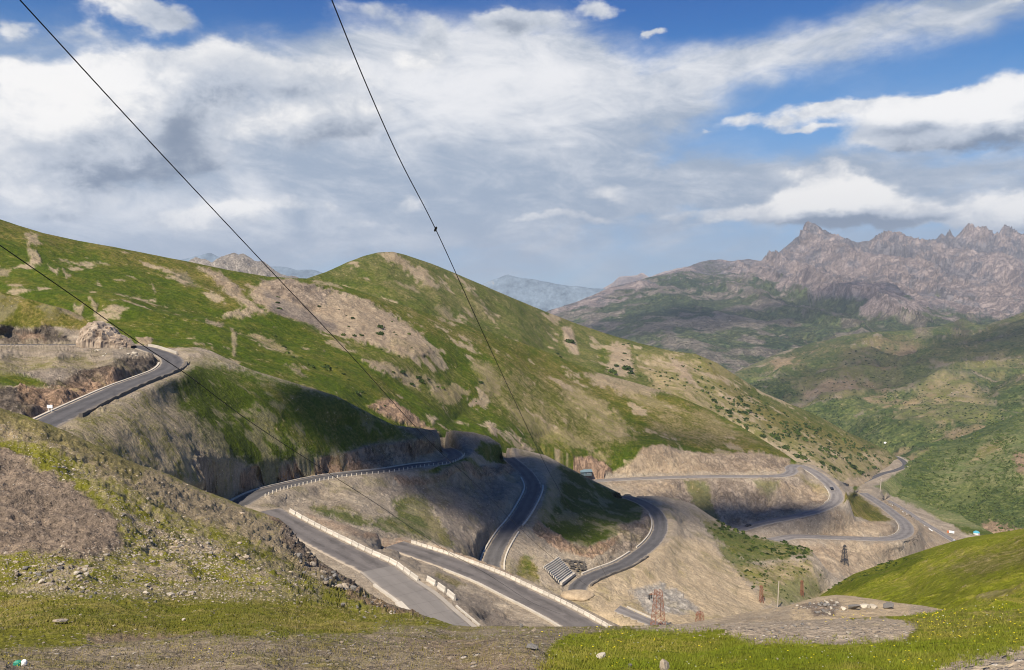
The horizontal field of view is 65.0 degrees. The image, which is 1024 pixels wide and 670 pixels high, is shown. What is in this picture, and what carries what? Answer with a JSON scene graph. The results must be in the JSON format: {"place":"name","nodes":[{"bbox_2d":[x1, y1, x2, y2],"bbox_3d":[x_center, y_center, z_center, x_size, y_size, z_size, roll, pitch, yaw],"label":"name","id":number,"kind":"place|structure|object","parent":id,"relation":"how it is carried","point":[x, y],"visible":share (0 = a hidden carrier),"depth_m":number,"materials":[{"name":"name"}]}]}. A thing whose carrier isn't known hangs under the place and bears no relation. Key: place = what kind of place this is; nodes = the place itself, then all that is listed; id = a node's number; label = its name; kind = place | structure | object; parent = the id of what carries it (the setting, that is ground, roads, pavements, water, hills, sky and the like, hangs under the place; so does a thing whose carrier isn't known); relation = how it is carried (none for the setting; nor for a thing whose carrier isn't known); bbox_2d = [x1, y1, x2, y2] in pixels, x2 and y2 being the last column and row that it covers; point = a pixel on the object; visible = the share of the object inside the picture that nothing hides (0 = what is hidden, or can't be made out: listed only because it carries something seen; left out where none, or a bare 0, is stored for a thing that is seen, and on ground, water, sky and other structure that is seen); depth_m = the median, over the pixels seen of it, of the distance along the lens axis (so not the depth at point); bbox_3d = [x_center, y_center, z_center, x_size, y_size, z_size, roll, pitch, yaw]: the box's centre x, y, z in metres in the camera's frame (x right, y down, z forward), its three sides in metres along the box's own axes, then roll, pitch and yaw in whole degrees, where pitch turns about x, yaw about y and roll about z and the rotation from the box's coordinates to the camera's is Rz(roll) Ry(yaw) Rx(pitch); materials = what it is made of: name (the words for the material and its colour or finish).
{"place":"outdoors","nodes":[
{"label":"outdoors","id":0,"kind":"place"},
{"bbox_2d":[0,344,183,427],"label":"road","id":1,"kind":"structure","parent":0,"point":[61,416],"depth_m":234.27,"materials":[{"name":"grey asphalt"}]},
{"bbox_2d":[33,362,159,418],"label":"kerb","id":2,"kind":"structure","parent":1,"relation":"on","point":[69,402],"depth_m":226.26,"materials":[{"name":"concrete"}]},
{"bbox_2d":[188,253,297,277],"bbox_3d":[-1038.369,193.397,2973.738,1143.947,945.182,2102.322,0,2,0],"label":"white rock crest","id":3,"kind":"object","parent":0,"point":[243,263],"visible":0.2,"depth_m":2481.37,"materials":[{"name":"grey stone"}]},
{"bbox_2d":[0,245,556,612],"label":"power cable","id":4,"kind":"object","parent":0,"point":[209,391],"visible":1,"depth_m":36.24,"materials":[{"name":"black metal"}]},
{"bbox_2d":[20,0,620,606],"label":"power cable","id":5,"kind":"object","parent":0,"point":[232,230],"visible":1,"depth_m":30.50,"materials":[{"name":"black metal"}]},
{"bbox_2d":[261,508,391,572],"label":"road","id":6,"kind":"structure","parent":0,"point":[338,550],"depth_m":182.05,"materials":[{"name":"grey asphalt"}]},
{"bbox_2d":[232,448,462,506],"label":"road","id":7,"kind":"structure","parent":0,"point":[249,498],"depth_m":302.48,"materials":[{"name":"grey asphalt"}]},
{"bbox_2d":[230,461,430,500],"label":"kerb","id":8,"kind":"structure","parent":7,"relation":"on","point":[319,475],"depth_m":301.55,"materials":[{"name":"concrete"}]},
{"bbox_2d":[182,253,604,311],"bbox_3d":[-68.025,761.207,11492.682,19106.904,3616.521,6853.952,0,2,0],"label":"blue mountains","id":9,"kind":"structure","parent":0,"point":[544,296],"depth_m":9370.81,"materials":[{"name":"blue stone"}]},
{"bbox_2d":[360,565,469,625],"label":"road","id":10,"kind":"structure","parent":0,"point":[400,585],"depth_m":153.03,"materials":[{"name":"grey asphalt"}]},
{"bbox_2d":[393,565,476,626],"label":"kerb","id":11,"kind":"object","parent":10,"relation":"on","point":[455,610],"visible":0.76,"depth_m":150.51,"materials":[{"name":"concrete"}]},
{"bbox_2d":[0,292,837,625],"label":"roadside spurs","id":12,"kind":"structure","parent":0,"point":[182,426],"depth_m":316.14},
{"bbox_2d":[76,321,136,348],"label":"rock outcrop","id":13,"kind":"object","parent":12,"relation":"on","point":[97,334],"visible":0.98,"depth_m":320.03,"materials":[{"name":"beige stone"}]},
{"bbox_2d":[79,361,187,417],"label":"guard wall","id":14,"kind":"structure","parent":12,"relation":"on","point":[111,399],"depth_m":229.56,"materials":[{"name":"concrete"}]},
{"bbox_2d":[148,344,177,354],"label":"kerb","id":15,"kind":"structure","parent":12,"relation":"on","point":[163,348],"depth_m":329.17,"materials":[{"name":"concrete"}]},
{"bbox_2d":[522,485,543,525],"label":"kerb","id":16,"kind":"structure","parent":12,"relation":"on","point":[526,520],"depth_m":356.62,"materials":[{"name":"concrete"}]},
{"bbox_2d":[542,557,575,584],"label":"terraced retaining wall","id":17,"kind":"structure","parent":12,"relation":"on","point":[557,572],"depth_m":313.28,"materials":[{"name":"concrete"}]},
{"bbox_2d":[563,559,586,570],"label":"rubble wall","id":18,"kind":"structure","parent":12,"relation":"on","point":[579,564],"depth_m":322.92,"materials":[{"name":"stone"}]},
{"bbox_2d":[560,589,594,601],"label":"gravel heap","id":19,"kind":"object","parent":12,"relation":"on","point":[579,595],"visible":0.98,"depth_m":296.47,"materials":[{"name":"beige gravel"}]},
{"bbox_2d":[581,551,629,574],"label":"kerb","id":20,"kind":"structure","parent":12,"relation":"on","point":[606,564],"depth_m":330.49,"materials":[{"name":"concrete"}]},
{"bbox_2d":[590,556,648,586],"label":"guard wall","id":21,"kind":"structure","parent":12,"relation":"on","point":[616,572],"depth_m":321.02,"materials":[{"name":"concrete"}]},
{"bbox_2d":[648,589,665,624],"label":"lattice pylon","id":22,"kind":"object","parent":12,"relation":"on","point":[656,598],"visible":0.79,"depth_m":276.81,"materials":[{"name":"metal"}]},
{"bbox_2d":[695,611,703,621],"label":"lattice pylon","id":23,"kind":"object","parent":12,"relation":"on","point":[700,614],"visible":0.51,"depth_m":288.22,"materials":[{"name":"metal"}]},
{"bbox_2d":[759,585,763,602],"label":"lattice pylon","id":24,"kind":"object","parent":12,"relation":"on","point":[760,592],"visible":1,"depth_m":348.31,"materials":[{"name":"metal"}]},
{"bbox_2d":[800,580,803,596],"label":"lattice pylon","id":25,"kind":"object","parent":12,"relation":"on","point":[801,586],"visible":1,"depth_m":377.74,"materials":[{"name":"metal"}]},
{"bbox_2d":[245,505,619,626],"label":"road ledge","id":26,"kind":"object","parent":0,"point":[481,606],"visible":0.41,"depth_m":176.43,"materials":[{"name":"grey concrete"}]},
{"bbox_2d":[289,508,295,515],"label":"concrete barrier","id":27,"kind":"object","parent":26,"relation":"on","point":[291,511],"visible":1,"depth_m":206.90,"materials":[{"name":"white concrete"}]},
{"bbox_2d":[295,512,301,518],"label":"concrete barrier","id":28,"kind":"object","parent":26,"relation":"on","point":[298,515],"visible":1,"depth_m":204.61,"materials":[{"name":"white concrete"}]},
{"bbox_2d":[302,515,308,522],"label":"concrete barrier","id":29,"kind":"object","parent":26,"relation":"on","point":[304,518],"visible":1,"depth_m":202.18,"materials":[{"name":"white concrete"}]},
{"bbox_2d":[308,519,314,525],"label":"concrete barrier","id":30,"kind":"object","parent":26,"relation":"on","point":[311,522],"visible":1,"depth_m":199.84,"materials":[{"name":"white concrete"}]},
{"bbox_2d":[326,528,333,534],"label":"concrete barrier","id":31,"kind":"object","parent":26,"relation":"on","point":[329,531],"visible":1,"depth_m":192.10,"materials":[{"name":"white concrete"}]},
{"bbox_2d":[338,534,345,540],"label":"concrete barrier","id":32,"kind":"object","parent":26,"relation":"on","point":[341,537],"visible":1,"depth_m":186.92,"materials":[{"name":"white concrete"}]},
{"bbox_2d":[345,537,351,544],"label":"concrete barrier","id":33,"kind":"object","parent":26,"relation":"on","point":[348,540],"visible":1,"depth_m":184.24,"materials":[{"name":"white concrete"}]},
{"bbox_2d":[352,540,358,547],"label":"concrete barrier","id":34,"kind":"object","parent":26,"relation":"on","point":[355,544],"visible":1,"depth_m":181.54,"materials":[{"name":"white concrete"}]},
{"bbox_2d":[358,543,365,550],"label":"concrete barrier","id":35,"kind":"object","parent":26,"relation":"on","point":[362,547],"visible":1,"depth_m":178.94,"materials":[{"name":"white concrete"}]},
{"bbox_2d":[365,547,372,554],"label":"concrete barrier","id":36,"kind":"object","parent":26,"relation":"on","point":[368,550],"visible":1,"depth_m":176.26,"materials":[{"name":"white concrete"}]},
{"bbox_2d":[372,550,381,557],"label":"concrete barrier","id":37,"kind":"object","parent":26,"relation":"on","point":[376,554],"visible":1,"depth_m":173.76,"materials":[{"name":"white concrete"}]},
{"bbox_2d":[380,554,389,561],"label":"concrete barrier","id":38,"kind":"object","parent":26,"relation":"on","point":[385,558],"visible":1,"depth_m":171.34,"materials":[{"name":"white concrete"}]},
{"bbox_2d":[373,584,398,601],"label":"kerb","id":39,"kind":"structure","parent":26,"relation":"on","point":[387,594],"depth_m":152.46,"materials":[{"name":"concrete"}]},
{"bbox_2d":[389,558,397,565],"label":"concrete barrier","id":40,"kind":"object","parent":26,"relation":"on","point":[393,561],"visible":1,"depth_m":168.78,"materials":[{"name":"white concrete"}]},
{"bbox_2d":[397,562,403,569],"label":"concrete barrier","id":41,"kind":"object","parent":26,"relation":"on","point":[400,566],"visible":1,"depth_m":166.09,"materials":[{"name":"white concrete"}]},
{"bbox_2d":[395,601,409,609],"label":"kerb","id":42,"kind":"structure","parent":26,"relation":"on","point":[401,604],"depth_m":147.68,"materials":[{"name":"concrete"}]},
{"bbox_2d":[403,567,410,574],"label":"concrete barrier","id":43,"kind":"object","parent":26,"relation":"on","point":[407,571],"visible":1,"depth_m":163.19,"materials":[{"name":"white concrete"}]},
{"bbox_2d":[410,572,418,580],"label":"concrete barrier","id":44,"kind":"object","parent":26,"relation":"on","point":[414,576],"visible":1,"depth_m":160.38,"materials":[{"name":"white concrete"}]},
{"bbox_2d":[426,576,436,585],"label":"concrete barrier","id":45,"kind":"object","parent":26,"relation":"on","point":[430,580],"visible":1,"depth_m":158.56,"materials":[{"name":"white concrete"}]},
{"bbox_2d":[437,582,446,592],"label":"concrete barrier","id":46,"kind":"object","parent":26,"relation":"on","point":[441,587],"visible":1,"depth_m":155.46,"materials":[{"name":"white concrete"}]},
{"bbox_2d":[446,589,455,600],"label":"concrete barrier","id":47,"kind":"object","parent":26,"relation":"on","point":[451,594],"visible":1,"depth_m":152.24,"materials":[{"name":"white concrete"}]},
{"bbox_2d":[456,605,479,625],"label":"kerb","id":48,"kind":"structure","parent":26,"relation":"on","point":[467,615],"depth_m":145.03,"materials":[{"name":"concrete"}]},
{"bbox_2d":[503,531,518,569],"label":"kerb","id":49,"kind":"structure","parent":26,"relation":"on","point":[511,543],"depth_m":319.60,"materials":[{"name":"concrete"}]},
{"bbox_2d":[578,608,584,614],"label":"concrete barrier","id":50,"kind":"object","parent":26,"relation":"on","point":[580,610],"visible":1,"depth_m":173.63,"materials":[{"name":"white concrete"}]},
{"bbox_2d":[595,617,602,624],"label":"concrete barrier","id":51,"kind":"object","parent":26,"relation":"on","point":[598,620],"visible":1,"depth_m":168.18,"materials":[{"name":"white concrete"}]},
{"bbox_2d":[331,0,627,607],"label":"power cable","id":52,"kind":"object","parent":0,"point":[435,229],"visible":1,"depth_m":30.47,"materials":[{"name":"black metal"}]},
{"bbox_2d":[385,541,601,626],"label":"road","id":53,"kind":"structure","parent":0,"point":[564,615],"depth_m":190.25,"materials":[{"name":"grey asphalt"}]},
{"bbox_2d":[443,568,559,626],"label":"kerb","id":54,"kind":"structure","parent":53,"relation":"on","point":[508,599],"depth_m":182.00,"materials":[{"name":"concrete"}]},
{"bbox_2d":[0,219,992,581],"bbox_3d":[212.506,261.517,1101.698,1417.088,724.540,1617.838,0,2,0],"label":"serpentine hill","id":55,"kind":"structure","parent":0,"point":[578,419],"depth_m":559.14,"materials":[{"name":"green plant"}]},
{"bbox_2d":[580,469,592,475],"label":"hut","id":56,"kind":"object","parent":55,"relation":"on","point":[586,472],"visible":0.97,"depth_m":583.91,"materials":[{"name":"paint"}]},
{"bbox_2d":[709,526,821,601],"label":"juniper scrub","id":57,"kind":"object","parent":55,"relation":"on","point":[760,563],"visible":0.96,"depth_m":399.34,"materials":[{"name":"green plant"}]},
{"bbox_2d":[840,545,848,564],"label":"lattice pylon","id":58,"kind":"object","parent":55,"relation":"on","point":[844,549],"visible":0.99,"depth_m":510.10,"materials":[{"name":"metal"}]},
{"bbox_2d":[0,408,1023,669],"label":"foreground slope","id":59,"kind":"structure","parent":0,"point":[94,490],"depth_m":19.51,"materials":[{"name":"green plant"}]},
{"bbox_2d":[13,659,26,665],"bbox_3d":[-4.964,3.308,8.110,0.131,0.066,0.062,-1,2,-17],"label":"plastic bag","id":60,"kind":"object","parent":59,"relation":"on","point":[23,662],"visible":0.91,"depth_m":8.10,"materials":[{"name":"white plastic"}]},
{"bbox_2d":[0,448,114,562],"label":"scree","id":61,"kind":"structure","parent":59,"relation":"on","point":[55,540],"depth_m":29.86,"materials":[{"name":"stone"}]},
{"bbox_2d":[52,619,67,621],"bbox_3d":[-7.413,4.686,13.195,0.236,0.054,0.125,4,-8,-23],"label":"stone","id":62,"kind":"object","parent":59,"relation":"on","point":[59,620],"visible":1,"depth_m":13.16,"materials":[{"name":"beige stone"}]},
{"bbox_2d":[0,410,346,603],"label":"scree","id":63,"kind":"structure","parent":59,"relation":"on","point":[161,554],"depth_m":26.75,"materials":[{"name":"stone"}]},
{"bbox_2d":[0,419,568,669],"bbox_3d":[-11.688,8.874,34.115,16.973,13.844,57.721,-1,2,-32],"label":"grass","id":64,"kind":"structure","parent":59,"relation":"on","point":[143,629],"depth_m":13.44,"materials":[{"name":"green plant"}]},
{"bbox_2d":[1,598,1022,669],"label":"pebbles","id":65,"kind":"object","parent":59,"relation":"on","point":[534,629],"visible":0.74,"depth_m":10.92,"materials":[{"name":"stone"}]},
{"bbox_2d":[4,605,1020,665],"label":"wildflowers","id":66,"kind":"object","parent":59,"relation":"on","point":[755,638],"visible":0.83,"depth_m":11.85,"materials":[{"name":"yellow plant"}]},
{"bbox_2d":[526,643,537,649],"bbox_3d":[0.204,3.241,8.347,0.138,0.057,0.096,8,16,-23],"label":"stone","id":67,"kind":"object","parent":59,"relation":"on","point":[532,646],"visible":0.91,"depth_m":8.33,"materials":[{"name":"grey stone"}]},
{"bbox_2d":[596,652,604,658],"bbox_3d":[0.929,3.347,8.395,0.105,0.044,0.094,-18,1,-21],"label":"stone","id":68,"kind":"object","parent":59,"relation":"on","point":[601,653],"visible":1,"depth_m":8.38,"materials":[{"name":"white stone"}]},
{"bbox_2d":[659,659,669,669],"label":"stone","id":69,"kind":"object","parent":59,"relation":"on","point":[664,664],"visible":0.98,"depth_m":7.81,"materials":[{"name":"beige stone"}]},
{"bbox_2d":[532,593,1023,669],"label":"grass","id":70,"kind":"structure","parent":59,"relation":"on","point":[928,660],"depth_m":8.92,"materials":[{"name":"green plant"}]},
{"bbox_2d":[684,595,941,624],"bbox_3d":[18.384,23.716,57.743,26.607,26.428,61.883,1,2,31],"label":"gravel mound","id":71,"kind":"object","parent":59,"relation":"on","point":[785,614],"visible":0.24,"depth_m":46.17,"materials":[{"name":"beige gravel"}]},
{"bbox_2d":[692,600,934,622],"bbox_3d":[18.337,15.685,46.760,16.698,4.978,12.159,-1,2,-28],"label":"rubble","id":72,"kind":"object","parent":71,"relation":"on","point":[764,617],"visible":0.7,"depth_m":44.99,"materials":[{"name":"stone"}]},
{"bbox_2d":[848,604,860,608],"bbox_3d":[19.562,15.551,46.013,0.765,0.250,0.612,-3,-14,-11],"label":"stone","id":73,"kind":"object","parent":71,"relation":"on","point":[853,606],"visible":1,"depth_m":45.85,"materials":[{"name":"grey stone"}]},
{"bbox_2d":[860,604,869,608],"bbox_3d":[20.731,15.934,47.272,0.641,0.249,0.439,-1,2,-29],"label":"stone","id":74,"kind":"object","parent":71,"relation":"on","point":[865,606],"visible":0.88,"depth_m":47.12,"materials":[{"name":"white stone"}]},
{"bbox_2d":[870,604,877,608],"bbox_3d":[21.837,16.418,48.565,0.450,0.278,0.450,1,2,29],"label":"stone","id":75,"kind":"object","parent":71,"relation":"on","point":[873,606],"visible":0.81,"depth_m":48.47,"materials":[{"name":"white stone"}]},
{"bbox_2d":[883,602,893,608],"bbox_3d":[22.789,16.424,48.739,0.725,0.295,0.572,-17,17,-10],"label":"stone","id":76,"kind":"object","parent":71,"relation":"on","point":[886,605],"visible":1,"depth_m":48.61,"materials":[{"name":"grey stone"}]},
{"bbox_2d":[482,457,541,567],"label":"road","id":77,"kind":"structure","parent":0,"point":[500,542],"depth_m":349.69,"materials":[{"name":"grey asphalt"}]},
{"bbox_2d":[480,477,524,560],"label":"kerb","id":78,"kind":"structure","parent":77,"relation":"on","point":[500,526],"depth_m":344.24,"materials":[{"name":"concrete"}]},
{"bbox_2d":[0,0,1023,288],"label":"sky","id":79,"kind":"structure","parent":0,"point":[582,143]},
{"bbox_2d":[307,252,897,486],"bbox_3d":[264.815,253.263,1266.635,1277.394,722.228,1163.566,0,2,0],"label":"summit hill","id":80,"kind":"structure","parent":0,"point":[413,283],"depth_m":982.75,"materials":[{"name":"green plant"}]},
{"bbox_2d":[564,339,575,343],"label":"shrub","id":81,"kind":"object","parent":80,"relation":"on","point":[572,341],"visible":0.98,"depth_m":1045.06,"materials":[{"name":"green plant"}]},
{"bbox_2d":[607,368,616,373],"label":"shrub","id":82,"kind":"object","parent":80,"relation":"on","point":[612,370],"visible":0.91,"depth_m":965.84,"materials":[{"name":"green plant"}]},
{"bbox_2d":[622,365,633,370],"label":"shrub","id":83,"kind":"object","parent":80,"relation":"on","point":[626,367],"visible":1,"depth_m":993.18,"materials":[{"name":"green plant"}]},
{"bbox_2d":[638,365,891,479],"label":"juniper scrub","id":84,"kind":"object","parent":80,"relation":"on","point":[797,436],"visible":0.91,"depth_m":1006.11,"materials":[{"name":"green plant"}]},
{"bbox_2d":[567,495,668,590],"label":"road","id":85,"kind":"structure","parent":0,"point":[653,541],"depth_m":354.16,"materials":[{"name":"grey asphalt"}]},
{"bbox_2d":[636,514,652,547],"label":"kerb","id":86,"kind":"structure","parent":85,"relation":"on","point":[638,545],"depth_m":381.02,"materials":[{"name":"concrete"}]},
{"bbox_2d":[614,605,664,624],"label":"road","id":87,"kind":"structure","parent":0,"point":[631,614],"depth_m":288.91,"materials":[{"name":"grey asphalt"}]},
{"bbox_2d":[627,606,670,624],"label":"kerb","id":88,"kind":"structure","parent":87,"relation":"on","point":[637,611],"depth_m":291.24,"materials":[{"name":"concrete"}]},
{"bbox_2d":[603,267,685,288],"bbox_3d":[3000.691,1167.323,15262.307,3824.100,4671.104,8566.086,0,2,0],"label":"pale cliffs","id":89,"kind":"structure","parent":0,"point":[623,280],"depth_m":12498.80,"materials":[{"name":"grey stone"}]},
{"bbox_2d":[593,464,843,530],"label":"road","id":90,"kind":"structure","parent":0,"point":[836,498],"depth_m":590.26,"materials":[{"name":"grey asphalt"}]},
{"bbox_2d":[546,221,1023,372],"bbox_3d":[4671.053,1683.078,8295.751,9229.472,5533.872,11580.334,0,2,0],"label":"rocky mountain range","id":91,"kind":"structure","parent":0,"point":[809,282],"depth_m":4929.67,"materials":[{"name":"grey stone"}]},
{"bbox_2d":[559,298,828,366],"bbox_3d":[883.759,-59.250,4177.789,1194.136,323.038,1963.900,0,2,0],"label":"juniper scrub","id":92,"kind":"object","parent":91,"relation":"on","point":[690,325],"visible":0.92,"depth_m":3903.83,"materials":[{"name":"green plant"}]},
{"bbox_2d":[767,493,913,541],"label":"road","id":93,"kind":"structure","parent":0,"point":[906,529],"depth_m":582.33,"materials":[{"name":"grey asphalt"}]},
{"bbox_2d":[879,521,898,536],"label":"kerb","id":94,"kind":"structure","parent":93,"relation":"on","point":[894,533],"depth_m":603.45,"materials":[{"name":"concrete"}]},
{"bbox_2d":[733,312,1023,460],"bbox_3d":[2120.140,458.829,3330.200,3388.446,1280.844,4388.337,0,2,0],"label":"valley hills","id":95,"kind":"structure","parent":0,"point":[946,362],"depth_m":2123.29,"materials":[{"name":"green plant"}]},
{"bbox_2d":[750,334,1023,449],"bbox_3d":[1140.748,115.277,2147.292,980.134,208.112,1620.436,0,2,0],"label":"juniper scrub","id":96,"kind":"object","parent":95,"relation":"on","point":[906,402],"visible":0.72,"depth_m":1758.44,"materials":[{"name":"green plant"}]},
{"bbox_2d":[865,456,906,482],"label":"road","id":97,"kind":"structure","parent":0,"point":[902,461],"depth_m":1079.46,"materials":[{"name":"grey asphalt"}]},
{"bbox_2d":[886,500,954,541],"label":"road","id":98,"kind":"structure","parent":0,"point":[939,532],"depth_m":830.56,"materials":[{"name":"grey asphalt"}]},
{"bbox_2d":[819,528,1023,609],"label":"grass hill","id":99,"kind":"structure","parent":0,"point":[967,570],"depth_m":120.61,"materials":[{"name":"green plant"}]},
{"bbox_2d":[893,412,1023,532],"bbox_3d":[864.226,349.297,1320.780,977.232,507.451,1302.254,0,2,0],"label":"bushy hill","id":100,"kind":"structure","parent":0,"point":[964,491],"depth_m":1022.47,"materials":[{"name":"green plant"}]},
{"bbox_2d":[892,414,1023,530],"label":"juniper scrub","id":101,"kind":"object","parent":100,"relation":"on","point":[986,491],"visible":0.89,"depth_m":998.42,"materials":[{"name":"green plant"}]}
]}

